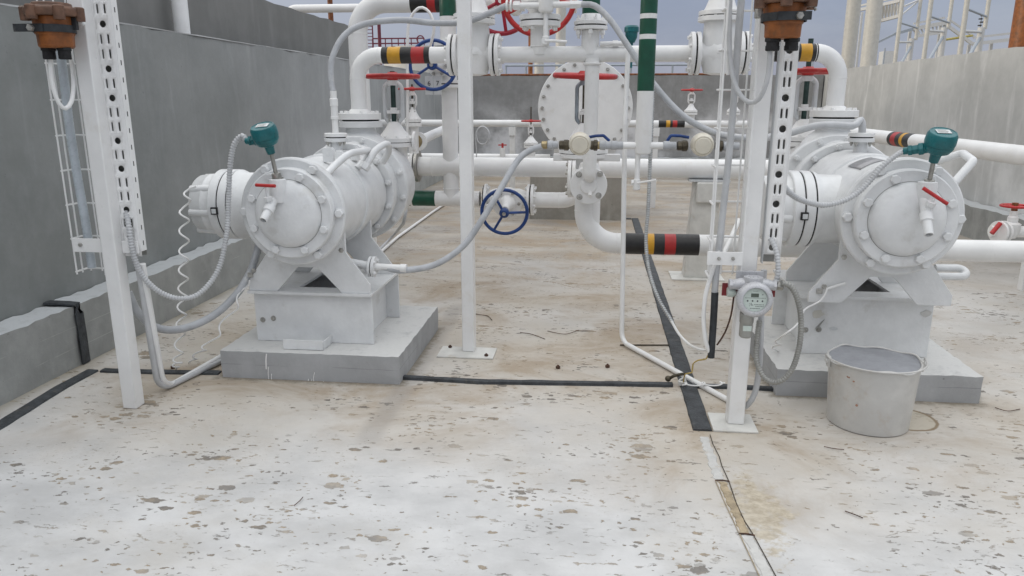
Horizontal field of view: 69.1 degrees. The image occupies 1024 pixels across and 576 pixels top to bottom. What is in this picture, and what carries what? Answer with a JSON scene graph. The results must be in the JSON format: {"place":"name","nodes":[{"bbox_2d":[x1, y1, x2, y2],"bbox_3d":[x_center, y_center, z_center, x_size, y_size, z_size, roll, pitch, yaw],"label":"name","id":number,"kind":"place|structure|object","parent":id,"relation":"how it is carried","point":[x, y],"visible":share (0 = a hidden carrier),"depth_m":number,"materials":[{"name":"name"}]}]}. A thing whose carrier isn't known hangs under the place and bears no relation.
{"place":"outdoors","nodes":[
{"label":"outdoors","id":0,"kind":"place"},
{"bbox_2d":[0,176,1023,575],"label":"floor","id":1,"kind":"structure","parent":0,"point":[220,474],"depth_m":2.70,"materials":[{"name":"paint"}]},
{"bbox_2d":[0,369,97,429],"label":"sealing strip","id":2,"kind":"object","parent":1,"relation":"on","point":[17,414],"visible":1,"depth_m":3.19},
{"bbox_2d":[67,0,144,408],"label":"steel post","id":3,"kind":"object","parent":1,"relation":"on","point":[100,156],"visible":1,"depth_m":2.90,"materials":[{"name":"metal"}]},
{"bbox_2d":[13,1,85,59],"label":"junction box","id":4,"kind":"object","parent":3,"relation":"attached to","point":[50,26],"visible":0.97,"depth_m":2.61,"materials":[{"name":"metal"}]},
{"bbox_2d":[48,54,75,110],"bbox_3d":[-1.657,-0.766,2.758,0.040,0.208,0.136,2,14,6],"label":"cable","id":5,"kind":"object","parent":4,"relation":"attached to","point":[54,91],"visible":0.92,"depth_m":2.75,"materials":[{"name":"white paint"}]},
{"bbox_2d":[36,0,104,273],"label":"wire tray","id":6,"kind":"object","parent":3,"relation":"attached to","point":[68,170],"visible":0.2,"depth_m":2.94,"materials":[{"name":"white paint"}]},
{"bbox_2d":[56,50,95,267],"bbox_3d":[-1.720,-0.495,2.933,0.044,0.848,0.033,2,14,6],"label":"conduit pipe","id":7,"kind":"object","parent":6,"relation":"in","point":[73,153],"visible":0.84,"depth_m":2.92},
{"bbox_2d":[72,238,139,252],"bbox_3d":[-1.623,-0.168,2.967,0.265,0.060,0.021,0,14,0],"label":"tray bracket","id":8,"kind":"object","parent":3,"relation":"attached to","point":[86,245],"visible":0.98,"depth_m":2.96,"materials":[{"name":"metal"}]},
{"bbox_2d":[91,0,146,255],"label":"cable channel","id":9,"kind":"object","parent":3,"relation":"attached to","point":[109,43],"visible":0.98,"depth_m":2.86,"materials":[{"name":"white paint"}]},
{"bbox_2d":[100,368,221,374],"bbox_3d":[-1.662,0.396,3.516,0.573,0.012,0.054,1,14,3],"label":"sealing strip","id":10,"kind":"object","parent":1,"relation":"on","point":[166,371],"visible":0.63,"depth_m":3.50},
{"bbox_2d":[135,263,220,388],"bbox_3d":[-1.474,0.121,3.377,0.070,0.605,0.622,3,15,12],"label":"conduit pipe","id":11,"kind":"object","parent":1,"relation":"on","point":[153,361],"visible":0.73,"depth_m":3.18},
{"bbox_2d":[140,263,220,385],"bbox_3d":[-1.478,0.114,3.402,0.074,0.605,0.674,2,14,8],"label":"conduit pipe","id":12,"kind":"object","parent":1,"relation":"on","point":[148,297],"visible":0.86,"depth_m":3.16,"materials":[{"name":"metal"}]},
{"bbox_2d":[172,185,196,369],"bbox_3d":[-1.511,-0.017,3.360,0.202,0.879,0.146,2,14,6],"label":"coiled wire","id":13,"kind":"object","parent":1,"relation":"on","point":[183,264],"visible":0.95,"depth_m":3.36,"materials":[{"name":"white paint"}]},
{"bbox_2d":[188,280,249,363],"bbox_3d":[-1.405,0.183,3.470,0.369,0.436,0.178,2,14,6],"label":"coiled wire","id":14,"kind":"object","parent":1,"relation":"on","point":[221,321],"visible":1,"depth_m":3.44,"materials":[{"name":"white paint"}]},
{"bbox_2d":[0,3,442,405],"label":"retaining wall","id":15,"kind":"structure","parent":1,"relation":"on","point":[198,104],"depth_m":4.36,"materials":[{"name":"concrete"}]},
{"bbox_2d":[43,300,90,363],"bbox_3d":[-2.159,0.214,3.610,0.164,0.306,0.058,2,14,6],"label":"sealing strip","id":16,"kind":"object","parent":15,"relation":"on","point":[82,334],"visible":1,"depth_m":3.59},
{"bbox_2d":[289,4,357,12],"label":"overhead pipe","id":17,"kind":"object","parent":15,"relation":"attached to","point":[322,8],"visible":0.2,"depth_m":10.09,"materials":[{"name":"metal"}]},
{"bbox_2d":[408,153,549,157],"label":"pipe","id":18,"kind":"object","parent":15,"relation":"attached to","point":[485,155],"visible":0.18,"depth_m":8.14,"materials":[{"name":"metal"}]},
{"bbox_2d":[220,305,437,383],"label":"concrete plinth","id":19,"kind":"structure","parent":1,"relation":"on","point":[392,353],"depth_m":3.43,"materials":[{"name":"white paint"}]},
{"bbox_2d":[247,267,399,349],"bbox_3d":[-0.918,0.090,3.691,0.597,0.252,0.606,2,14,6],"label":"pump pedestal","id":20,"kind":"object","parent":19,"relation":"on","point":[314,308],"visible":0.91,"depth_m":3.52,"materials":[{"name":"paint"}]},
{"bbox_2d":[188,120,414,293],"bbox_3d":[-0.963,-0.451,3.768,1.026,0.760,1.475,2,14,6],"label":"pump","id":21,"kind":"object","parent":20,"relation":"on","point":[324,209],"visible":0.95,"depth_m":3.42,"materials":[{"name":"paint"}]},
{"bbox_2d":[130,244,260,333],"bbox_3d":[-1.392,-0.014,3.378,0.112,0.383,0.683,11,18,38],"label":"hose","id":22,"kind":"object","parent":21,"relation":"attached to","point":[227,303],"visible":0.75,"depth_m":3.37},
{"bbox_2d":[244,121,282,178],"bbox_3d":[-1.031,-0.552,3.068,0.149,0.263,0.119,-1,14,-6],"label":"temperature transmitter","id":23,"kind":"object","parent":21,"relation":"on","point":[265,135],"visible":0.98,"depth_m":3.03,"materials":[{"name":"metal"}]},
{"bbox_2d":[123,133,247,300],"bbox_3d":[-1.327,-0.286,3.079,0.500,0.689,0.090,-9,17,-31],"label":"ribbed conduit","id":24,"kind":"object","parent":23,"relation":"attached to","point":[134,257],"visible":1,"depth_m":3.13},
{"bbox_2d":[324,91,346,136],"bbox_3d":[-0.893,-0.876,3.743,0.116,0.225,0.116,2,14,6],"label":"standpipe","id":25,"kind":"object","parent":21,"relation":"on","point":[334,110],"visible":1,"depth_m":3.73,"materials":[{"name":"metal"}]},
{"bbox_2d":[327,3,505,90],"bbox_3d":[-0.482,-1.229,3.811,0.916,0.449,0.136,-3,15,-13],"label":"hose","id":26,"kind":"object","parent":25,"relation":"attached to","point":[345,34],"visible":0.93,"depth_m":3.77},
{"bbox_2d":[366,71,419,158],"bbox_3d":[-0.691,-0.926,4.371,0.322,0.671,0.322,2,14,6],"label":"yoke valve","id":27,"kind":"object","parent":21,"relation":"attached to","point":[398,136],"visible":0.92,"depth_m":4.32,"materials":[{"name":"white paint"}]},
{"bbox_2d":[338,34,453,119],"bbox_3d":[-0.637,-1.149,4.059,0.661,0.447,0.238,2,14,6],"label":"discharge pipe","id":28,"kind":"object","parent":21,"relation":"on","point":[364,61],"visible":0.93,"depth_m":4.01,"materials":[{"name":"metal"}]},
{"bbox_2d":[381,143,542,273],"bbox_3d":[-0.234,-0.376,3.501,0.841,0.585,0.114,-5,15,-18],"label":"hose","id":29,"kind":"object","parent":21,"relation":"attached to","point":[469,238],"visible":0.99,"depth_m":3.49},
{"bbox_2d":[541,132,622,155],"bbox_3d":[0.337,-0.694,3.572,0.390,0.110,0.119,2,14,6],"label":"line fitting","id":30,"kind":"object","parent":29,"relation":"attached to","point":[579,143],"visible":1,"depth_m":3.54,"materials":[{"name":"white metal"}]},
{"bbox_2d":[623,0,662,189],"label":"pipe","id":31,"kind":"object","parent":30,"relation":"attached to","point":[642,144],"visible":0.99,"depth_m":3.45,"materials":[{"name":"metal"}]},
{"bbox_2d":[644,78,673,322],"bbox_3d":[0.730,-0.527,3.586,0.211,1.416,0.030,14,20,43],"label":"ribbed conduit","id":32,"kind":"object","parent":31,"relation":"attached to","point":[663,307],"visible":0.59,"depth_m":3.69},
{"bbox_2d":[663,132,739,156],"bbox_3d":[0.892,-0.679,3.511,0.352,0.110,0.119,2,14,6],"label":"line fitting","id":33,"kind":"object","parent":31,"relation":"attached to","point":[701,144],"visible":0.8,"depth_m":3.48,"materials":[{"name":"metal"}]},
{"bbox_2d":[382,206,442,250],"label":"conduit pipe","id":34,"kind":"object","parent":1,"relation":"on","point":[405,231],"visible":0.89,"depth_m":7.26,"materials":[{"name":"metal"}]},
{"bbox_2d":[348,0,525,242],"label":"riser pipe","id":35,"kind":"object","parent":1,"relation":"on","point":[364,10],"visible":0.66,"depth_m":5.52,"materials":[{"name":"metal"}]},
{"bbox_2d":[485,0,528,35],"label":"gate valve","id":36,"kind":"object","parent":35,"relation":"attached to","point":[490,4],"visible":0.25,"depth_m":4.79,"materials":[{"name":"paint"}]},
{"bbox_2d":[495,0,576,36],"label":"gate valve","id":37,"kind":"object","parent":36,"relation":"attached to","point":[517,27],"visible":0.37,"depth_m":4.51,"materials":[{"name":"red paint"}]},
{"bbox_2d":[437,0,496,359],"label":"steel post","id":38,"kind":"object","parent":1,"relation":"on","point":[468,349],"visible":1,"depth_m":3.58,"materials":[{"name":"metal"}]},
{"bbox_2d":[509,127,515,188],"bbox_3d":[0.006,-1.464,8.971,0.078,0.937,0.100,2,14,6],"label":"pipe stand","id":39,"kind":"object","parent":1,"relation":"on","point":[512,132],"visible":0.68,"depth_m":8.88,"materials":[{"name":"white paint"}]},
{"bbox_2d":[403,375,672,386],"bbox_3d":[0.108,0.427,3.380,1.233,0.018,0.064,1,14,4],"label":"sealing strip","id":40,"kind":"object","parent":1,"relation":"on","point":[539,382],"visible":1,"depth_m":3.36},
{"bbox_2d":[529,177,621,220],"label":"concrete block","id":41,"kind":"structure","parent":1,"relation":"on","point":[610,204],"depth_m":7.93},
{"bbox_2d":[538,62,632,153],"bbox_3d":[0.823,-1.922,8.296,0.974,1.156,1.395,2,14,6],"label":"pressure vessel","id":42,"kind":"object","parent":41,"relation":"on","point":[556,109],"visible":0.53,"depth_m":7.64,"materials":[{"name":"white paint"}]},
{"bbox_2d":[457,75,823,159],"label":"end wall","id":43,"kind":"structure","parent":1,"relation":"on","point":[505,97],"depth_m":12.58,"materials":[{"name":"concrete"}]},
{"bbox_2d":[482,73,725,75],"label":"brown pipe","id":44,"kind":"object","parent":43,"relation":"attached to","point":[623,74],"visible":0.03,"depth_m":12.83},
{"bbox_2d":[650,127,659,207],"bbox_3d":[1.681,-1.418,8.788,0.075,0.937,0.100,2,14,6],"label":"pipe stand","id":45,"kind":"object","parent":1,"relation":"on","point":[656,131],"visible":0.64,"depth_m":8.79,"materials":[{"name":"white paint"}]},
{"bbox_2d":[379,120,746,127],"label":"pipe","id":46,"kind":"object","parent":45,"relation":"on","point":[519,123],"visible":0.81,"depth_m":8.79,"materials":[{"name":"metal"}]},
{"bbox_2d":[681,87,702,118],"bbox_3d":[2.065,-2.101,8.571,0.250,0.411,0.250,2,14,6],"label":"yoke valve","id":47,"kind":"object","parent":46,"relation":"on","point":[690,110],"visible":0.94,"depth_m":8.54,"materials":[{"name":"white paint"}]},
{"bbox_2d":[632,218,711,430],"bbox_3d":[1.038,-0.101,5.478,0.084,0.010,5.365,2,14,6],"label":"sealing strip","id":48,"kind":"object","parent":1,"relation":"on","point":[697,415],"visible":0.69,"depth_m":3.70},
{"bbox_2d":[619,53,726,401],"bbox_3d":[0.727,-0.336,3.414,0.094,1.477,1.096,-5,15,-19],"label":"conduit pipe","id":49,"kind":"object","parent":1,"relation":"on","point":[714,392],"visible":0.79,"depth_m":3.74,"materials":[{"name":"metal"}]},
{"bbox_2d":[668,179,730,281],"bbox_3d":[1.340,-0.427,5.337,0.369,0.708,0.270,2,14,6],"label":"pipe support","id":50,"kind":"object","parent":1,"relation":"on","point":[694,267],"visible":0.66,"depth_m":5.26,"materials":[{"name":"grey paint"}]},
{"bbox_2d":[408,151,768,181],"bbox_3d":[0.546,-0.860,5.324,3.012,0.230,0.230,2,14,6],"label":"cross pipe","id":51,"kind":"object","parent":50,"relation":"on","point":[550,167],"visible":0.7,"depth_m":5.29,"materials":[{"name":"metal"}]},
{"bbox_2d":[409,0,480,206],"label":"column pipe","id":52,"kind":"object","parent":51,"relation":"attached to","point":[449,195],"depth_m":5.33,"materials":[{"name":"metal"}]},
{"bbox_2d":[398,84,441,153],"bbox_3d":[-0.618,-1.230,5.370,0.185,0.450,0.994,2,14,6],"label":"yoke valve","id":53,"kind":"object","parent":52,"relation":"attached to","point":[415,124],"visible":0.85,"depth_m":4.97,"materials":[{"name":"white paint"}]},
{"bbox_2d":[406,6,434,133],"bbox_3d":[-0.591,-1.419,4.922,0.217,0.825,0.169,2,14,6],"label":"wire conduit","id":54,"kind":"object","parent":53,"relation":"attached to","point":[407,65],"visible":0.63,"depth_m":4.81,"materials":[{"name":"white paint"}]},
{"bbox_2d":[409,38,455,90],"bbox_3d":[-0.521,-1.537,5.142,0.345,0.345,0.342,2,14,6],"label":"gate valve","id":55,"kind":"object","parent":52,"relation":"attached to","point":[436,69],"visible":0.52,"depth_m":5.04,"materials":[{"name":"white paint"}]},
{"bbox_2d":[530,184,574,214],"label":"flanged pipe","id":56,"kind":"object","parent":51,"relation":"attached to","point":[550,200],"visible":0.66,"depth_m":5.36,"materials":[{"name":"metal"}]},
{"bbox_2d":[480,184,530,234],"bbox_3d":[-0.044,-0.572,5.341,0.365,0.336,0.463,2,14,6],"label":"gate valve","id":57,"kind":"object","parent":56,"relation":"attached to","point":[511,202],"visible":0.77,"depth_m":5.27,"materials":[{"name":"white paint"}]},
{"bbox_2d":[692,383,772,391],"bbox_3d":[0.996,0.443,3.321,0.373,0.017,0.043,2,14,6],"label":"sealing strip","id":58,"kind":"object","parent":1,"relation":"on","point":[750,387],"visible":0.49,"depth_m":3.31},
{"bbox_2d":[700,435,775,575],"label":"floor joint","id":59,"kind":"object","parent":1,"relation":"on","point":[760,561],"visible":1,"depth_m":2.32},
{"bbox_2d":[707,19,774,433],"bbox_3d":[0.876,-0.672,2.653,0.170,2.500,0.170,2,14,6],"label":"steel post","id":60,"kind":"object","parent":1,"relation":"on","point":[734,418],"visible":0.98,"depth_m":2.75,"materials":[{"name":"metal"}]},
{"bbox_2d":[704,0,760,279],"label":"wire tray","id":61,"kind":"object","parent":60,"relation":"attached to","point":[721,89],"visible":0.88,"depth_m":2.68,"materials":[{"name":"white paint"}]},
{"bbox_2d":[701,251,719,352],"bbox_3d":[0.752,0.055,2.818,0.065,0.406,0.027,-5,15,-18],"label":"cable","id":62,"kind":"object","parent":61,"relation":"attached to","point":[703,311],"visible":0.81,"depth_m":2.81,"materials":[{"name":"white paint"}]},
{"bbox_2d":[707,251,742,265],"bbox_3d":[0.781,-0.107,2.728,0.127,0.050,0.014,2,14,6],"label":"tray bracket","id":63,"kind":"object","parent":61,"relation":"attached to","point":[725,258],"visible":1,"depth_m":2.73,"materials":[{"name":"metal"}]},
{"bbox_2d":[711,0,744,292],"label":"conduit pipe","id":64,"kind":"object","parent":61,"relation":"in","point":[731,127],"visible":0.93,"depth_m":2.68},
{"bbox_2d":[707,292,718,358],"bbox_3d":[0.767,0.142,2.838,0.029,0.259,0.026,2,14,6],"label":"rubber sleeve","id":65,"kind":"object","parent":64,"relation":"hanging from","point":[713,322],"visible":1,"depth_m":2.83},
{"bbox_2d":[721,271,783,338],"bbox_3d":[0.883,0.063,2.723,0.206,0.233,0.138,2,14,6],"label":"gas detector","id":66,"kind":"object","parent":60,"relation":"attached to","point":[753,292],"visible":1,"depth_m":2.68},
{"bbox_2d":[768,237,780,280],"bbox_3d":[0.960,-0.106,2.720,0.025,0.153,0.074,-4,15,-16],"label":"ribbed conduit","id":67,"kind":"object","parent":66,"relation":"attached to","point":[771,240],"visible":1,"depth_m":2.70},
{"bbox_2d":[753,280,803,384],"bbox_3d":[0.981,0.165,2.763,0.188,0.414,0.073,14,20,43],"label":"ribbed conduit","id":68,"kind":"object","parent":66,"relation":"attached to","point":[800,334],"visible":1,"depth_m":2.75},
{"bbox_2d":[760,40,799,263],"bbox_3d":[0.964,-0.890,2.580,0.064,1.640,0.041,2,14,6],"label":"cable channel","id":69,"kind":"object","parent":60,"relation":"attached to","point":[782,120],"visible":0.84,"depth_m":2.67,"materials":[{"name":"white paint"}]},
{"bbox_2d":[754,0,817,50],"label":"junction box","id":70,"kind":"object","parent":60,"relation":"attached to","point":[784,20],"visible":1,"depth_m":2.39,"materials":[{"name":"metal"}]},
{"bbox_2d":[727,0,772,104],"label":"cable","id":71,"kind":"object","parent":70,"relation":"attached to","point":[742,97],"visible":0.92,"depth_m":2.57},
{"bbox_2d":[745,269,766,409],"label":"conduit pipe","id":72,"kind":"object","parent":1,"relation":"on","point":[753,395],"visible":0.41,"depth_m":2.90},
{"bbox_2d":[772,287,827,351],"bbox_3d":[1.287,0.189,3.366,0.201,0.477,0.608,4,15,17],"label":"coiled wire","id":73,"kind":"object","parent":1,"relation":"on","point":[792,328],"visible":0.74,"depth_m":3.15,"materials":[{"name":"white paint"}]},
{"bbox_2d":[750,316,983,403],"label":"concrete plinth","id":74,"kind":"structure","parent":1,"relation":"on","point":[945,376],"depth_m":3.23,"materials":[{"name":"concrete"}]},
{"bbox_2d":[771,269,933,356],"bbox_3d":[1.613,0.114,3.579,0.597,0.282,0.530,2,14,6],"label":"pump pedestal","id":75,"kind":"object","parent":74,"relation":"on","point":[873,311],"visible":0.76,"depth_m":3.36,"materials":[{"name":"paint"}]},
{"bbox_2d":[759,117,976,305],"bbox_3d":[1.568,-0.401,3.486,0.883,0.760,1.478,2,14,6],"label":"pump","id":76,"kind":"object","parent":75,"relation":"on","point":[900,220],"visible":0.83,"depth_m":3.13,"materials":[{"name":"paint"}]},
{"bbox_2d":[741,31,859,116],"bbox_3d":[1.487,-1.101,3.826,0.606,0.427,0.238,2,14,6],"label":"discharge pipe","id":77,"kind":"object","parent":76,"relation":"on","point":[831,59],"visible":0.79,"depth_m":3.77,"materials":[{"name":"metal"}]},
{"bbox_2d":[790,38,827,147],"bbox_3d":[1.609,-0.940,4.102,0.326,0.830,0.326,2,14,6],"label":"yoke valve","id":78,"kind":"object","parent":76,"relation":"attached to","point":[807,72],"visible":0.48,"depth_m":4.05,"materials":[{"name":"white paint"}]},
{"bbox_2d":[767,117,874,140],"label":"pipe","id":79,"kind":"object","parent":76,"relation":"attached to","point":[859,123],"visible":0.86,"depth_m":3.41,"materials":[{"name":"metal"}]},
{"bbox_2d":[903,127,958,181],"bbox_3d":[1.577,-0.482,2.808,0.112,0.248,0.176,-10,17,-33],"label":"temperature transmitter","id":80,"kind":"object","parent":76,"relation":"attached to","point":[938,143],"visible":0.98,"depth_m":2.75,"materials":[{"name":"metal"}]},
{"bbox_2d":[786,149,902,207],"bbox_3d":[1.235,-0.410,2.795,0.550,0.216,0.051,-5,15,-18],"label":"ribbed conduit","id":81,"kind":"object","parent":80,"relation":"attached to","point":[790,193],"visible":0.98,"depth_m":2.82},
{"bbox_2d":[824,344,928,436],"bbox_3d":[1.422,0.399,2.942,0.375,0.280,0.352,2,14,6],"label":"bucket","id":82,"kind":"object","parent":1,"relation":"on","point":[871,390],"visible":1,"depth_m":2.84,"materials":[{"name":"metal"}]},
{"bbox_2d":[821,47,1023,240],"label":"side wall","id":83,"kind":"structure","parent":1,"relation":"on","point":[978,95],"depth_m":7.40,"materials":[{"name":"concrete"}]},
{"bbox_2d":[850,128,1023,290],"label":"side pipe","id":84,"kind":"object","parent":1,"relation":"on","point":[1000,152],"visible":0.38,"depth_m":5.57,"materials":[{"name":"metal"}]},
{"bbox_2d":[987,202,1023,239],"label":"hand valve","id":85,"kind":"object","parent":84,"relation":"attached to","point":[1011,227],"visible":0.95,"depth_m":4.59,"materials":[{"name":"white paint"}]},
{"bbox_2d":[521,107,540,155],"bbox_3d":[0.180,-1.488,7.076,0.192,0.458,0.191,2,14,6],"label":"yoke valve","id":86,"kind":"object","parent":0,"point":[530,141],"visible":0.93,"depth_m":7.05,"materials":[{"name":"white paint"}]},
{"bbox_2d":[574,0,607,25],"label":"riser pipe","id":87,"kind":"object","parent":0,"point":[590,16],"visible":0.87,"depth_m":3.83,"materials":[{"name":"metal"}]},
{"bbox_2d":[492,18,697,75],"bbox_3d":[0.430,-1.265,3.917,1.055,0.279,0.216,2,14,6],"label":"header pipe","id":88,"kind":"object","parent":87,"relation":"attached to","point":[535,51],"visible":0.94,"depth_m":3.88,"materials":[{"name":"metal"}]},
{"bbox_2d":[450,0,494,75],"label":"gate valve","id":89,"kind":"object","parent":88,"relation":"attached to","point":[482,38],"visible":0.53,"depth_m":3.91,"materials":[{"name":"white paint"}]},
{"bbox_2d":[520,0,560,20],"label":"header valve","id":90,"kind":"object","parent":88,"relation":"attached to","point":[533,13],"visible":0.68,"depth_m":3.83,"materials":[{"name":"white paint"}]},
{"bbox_2d":[505,0,580,46],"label":"pipe fitting","id":91,"kind":"object","parent":88,"relation":"attached to","point":[545,7],"visible":1,"depth_m":3.78,"materials":[{"name":"white paint"}]},
{"bbox_2d":[581,1,745,140],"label":"hose","id":92,"kind":"object","parent":91,"relation":"attached to","point":[659,91],"visible":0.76,"depth_m":3.59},
{"bbox_2d":[583,57,600,182],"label":"drop pipe","id":93,"kind":"object","parent":88,"relation":"attached to","point":[591,91],"visible":1,"depth_m":3.95,"materials":[{"name":"metal"}]},
{"bbox_2d":[565,160,1023,262],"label":"suction pipe","id":94,"kind":"object","parent":93,"relation":"attached to","point":[587,196],"visible":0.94,"depth_m":4.22,"materials":[{"name":"metal"}]},
{"bbox_2d":[553,71,619,175],"bbox_3d":[0.449,-0.944,4.505,0.416,0.719,0.387,2,14,6],"label":"yoke valve","id":95,"kind":"object","parent":94,"relation":"attached to","point":[568,155],"visible":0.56,"depth_m":4.45,"materials":[{"name":"white paint"}]},
{"bbox_2d":[693,0,745,74],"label":"gate valve","id":96,"kind":"object","parent":88,"relation":"attached to","point":[711,16],"visible":0.65,"depth_m":3.77,"materials":[{"name":"white paint"}]},
{"bbox_2d":[624,25,638,67],"bbox_3d":[0.694,-1.407,4.338,0.084,0.235,0.084,2,14,6],"label":"instrument head","id":97,"kind":"object","parent":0,"point":[631,32],"visible":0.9,"depth_m":4.29},
{"bbox_2d":[266,0,1014,74],"label":"sky","id":98,"kind":"structure","parent":0,"point":[676,19],"materials":[{"name":"blue"}]},
{"bbox_2d":[879,17,1009,60],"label":"walkway bridge","id":99,"kind":"structure","parent":0,"point":[953,30],"depth_m":32.33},
{"bbox_2d":[1008,0,1023,47],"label":"rusty column","id":100,"kind":"structure","parent":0,"point":[1016,38],"depth_m":9.71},
{"bbox_3d":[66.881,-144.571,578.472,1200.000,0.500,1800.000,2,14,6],"label":"ground","id":101,"kind":"structure","parent":0,"visible":0},
{"bbox_2d":[0,0,348,59],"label":"boundary wall","id":102,"kind":"structure","parent":101,"relation":"on","point":[262,22],"depth_m":6.48,"materials":[{"name":"concrete"}]},
{"bbox_2d":[171,0,190,33],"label":"vent pipe","id":103,"kind":"object","parent":101,"relation":"on","point":[180,15],"depth_m":5.21,"materials":[{"name":"metal"}]},
{"bbox_2d":[372,35,428,72],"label":"storage tank","id":104,"kind":"object","parent":101,"relation":"on","point":[419,67],"visible":0.2,"depth_m":58.77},
{"bbox_2d":[555,8,565,69],"bbox_3d":[1.120,-6.957,16.794,0.230,8.250,0.230,2,14,6],"label":"flue pole","id":105,"kind":"object","parent":101,"relation":"on","point":[561,34],"depth_m":16.98,"materials":[{"name":"metal"}]},
{"bbox_2d":[505,64,686,73],"bbox_3d":[1.753,-3.517,15.515,3.821,2.208,0.040,2,14,6],"label":"handrail","id":106,"kind":"object","parent":101,"relation":"on","point":[559,65],"visible":0.27,"depth_m":15.32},
{"bbox_2d":[841,0,861,68],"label":"tall mast","id":107,"kind":"object","parent":101,"relation":"on","point":[851,28],"depth_m":17.20,"materials":[{"name":"metal"}]},
{"bbox_2d":[860,0,883,66],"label":"tall mast","id":108,"kind":"object","parent":101,"relation":"on","point":[871,31],"depth_m":16.24,"materials":[{"name":"metal"}]},
{"bbox_2d":[855,0,918,66],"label":"gantry truss","id":109,"kind":"object","parent":101,"relation":"on","point":[888,11],"visible":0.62,"depth_m":25.26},
{"bbox_2d":[893,0,922,62],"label":"pipe rack","id":110,"kind":"object","parent":101,"relation":"on","point":[909,52],"visible":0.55,"depth_m":24.61,"materials":[{"name":"metal"}]},
{"bbox_2d":[921,0,953,58],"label":"pipe rack","id":111,"kind":"object","parent":101,"relation":"on","point":[940,45],"visible":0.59,"depth_m":21.74,"materials":[{"name":"metal"}]},
{"bbox_2d":[957,0,990,53],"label":"pipe rack","id":112,"kind":"object","parent":101,"relation":"on","point":[978,43],"visible":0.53,"depth_m":19.36,"materials":[{"name":"metal"}]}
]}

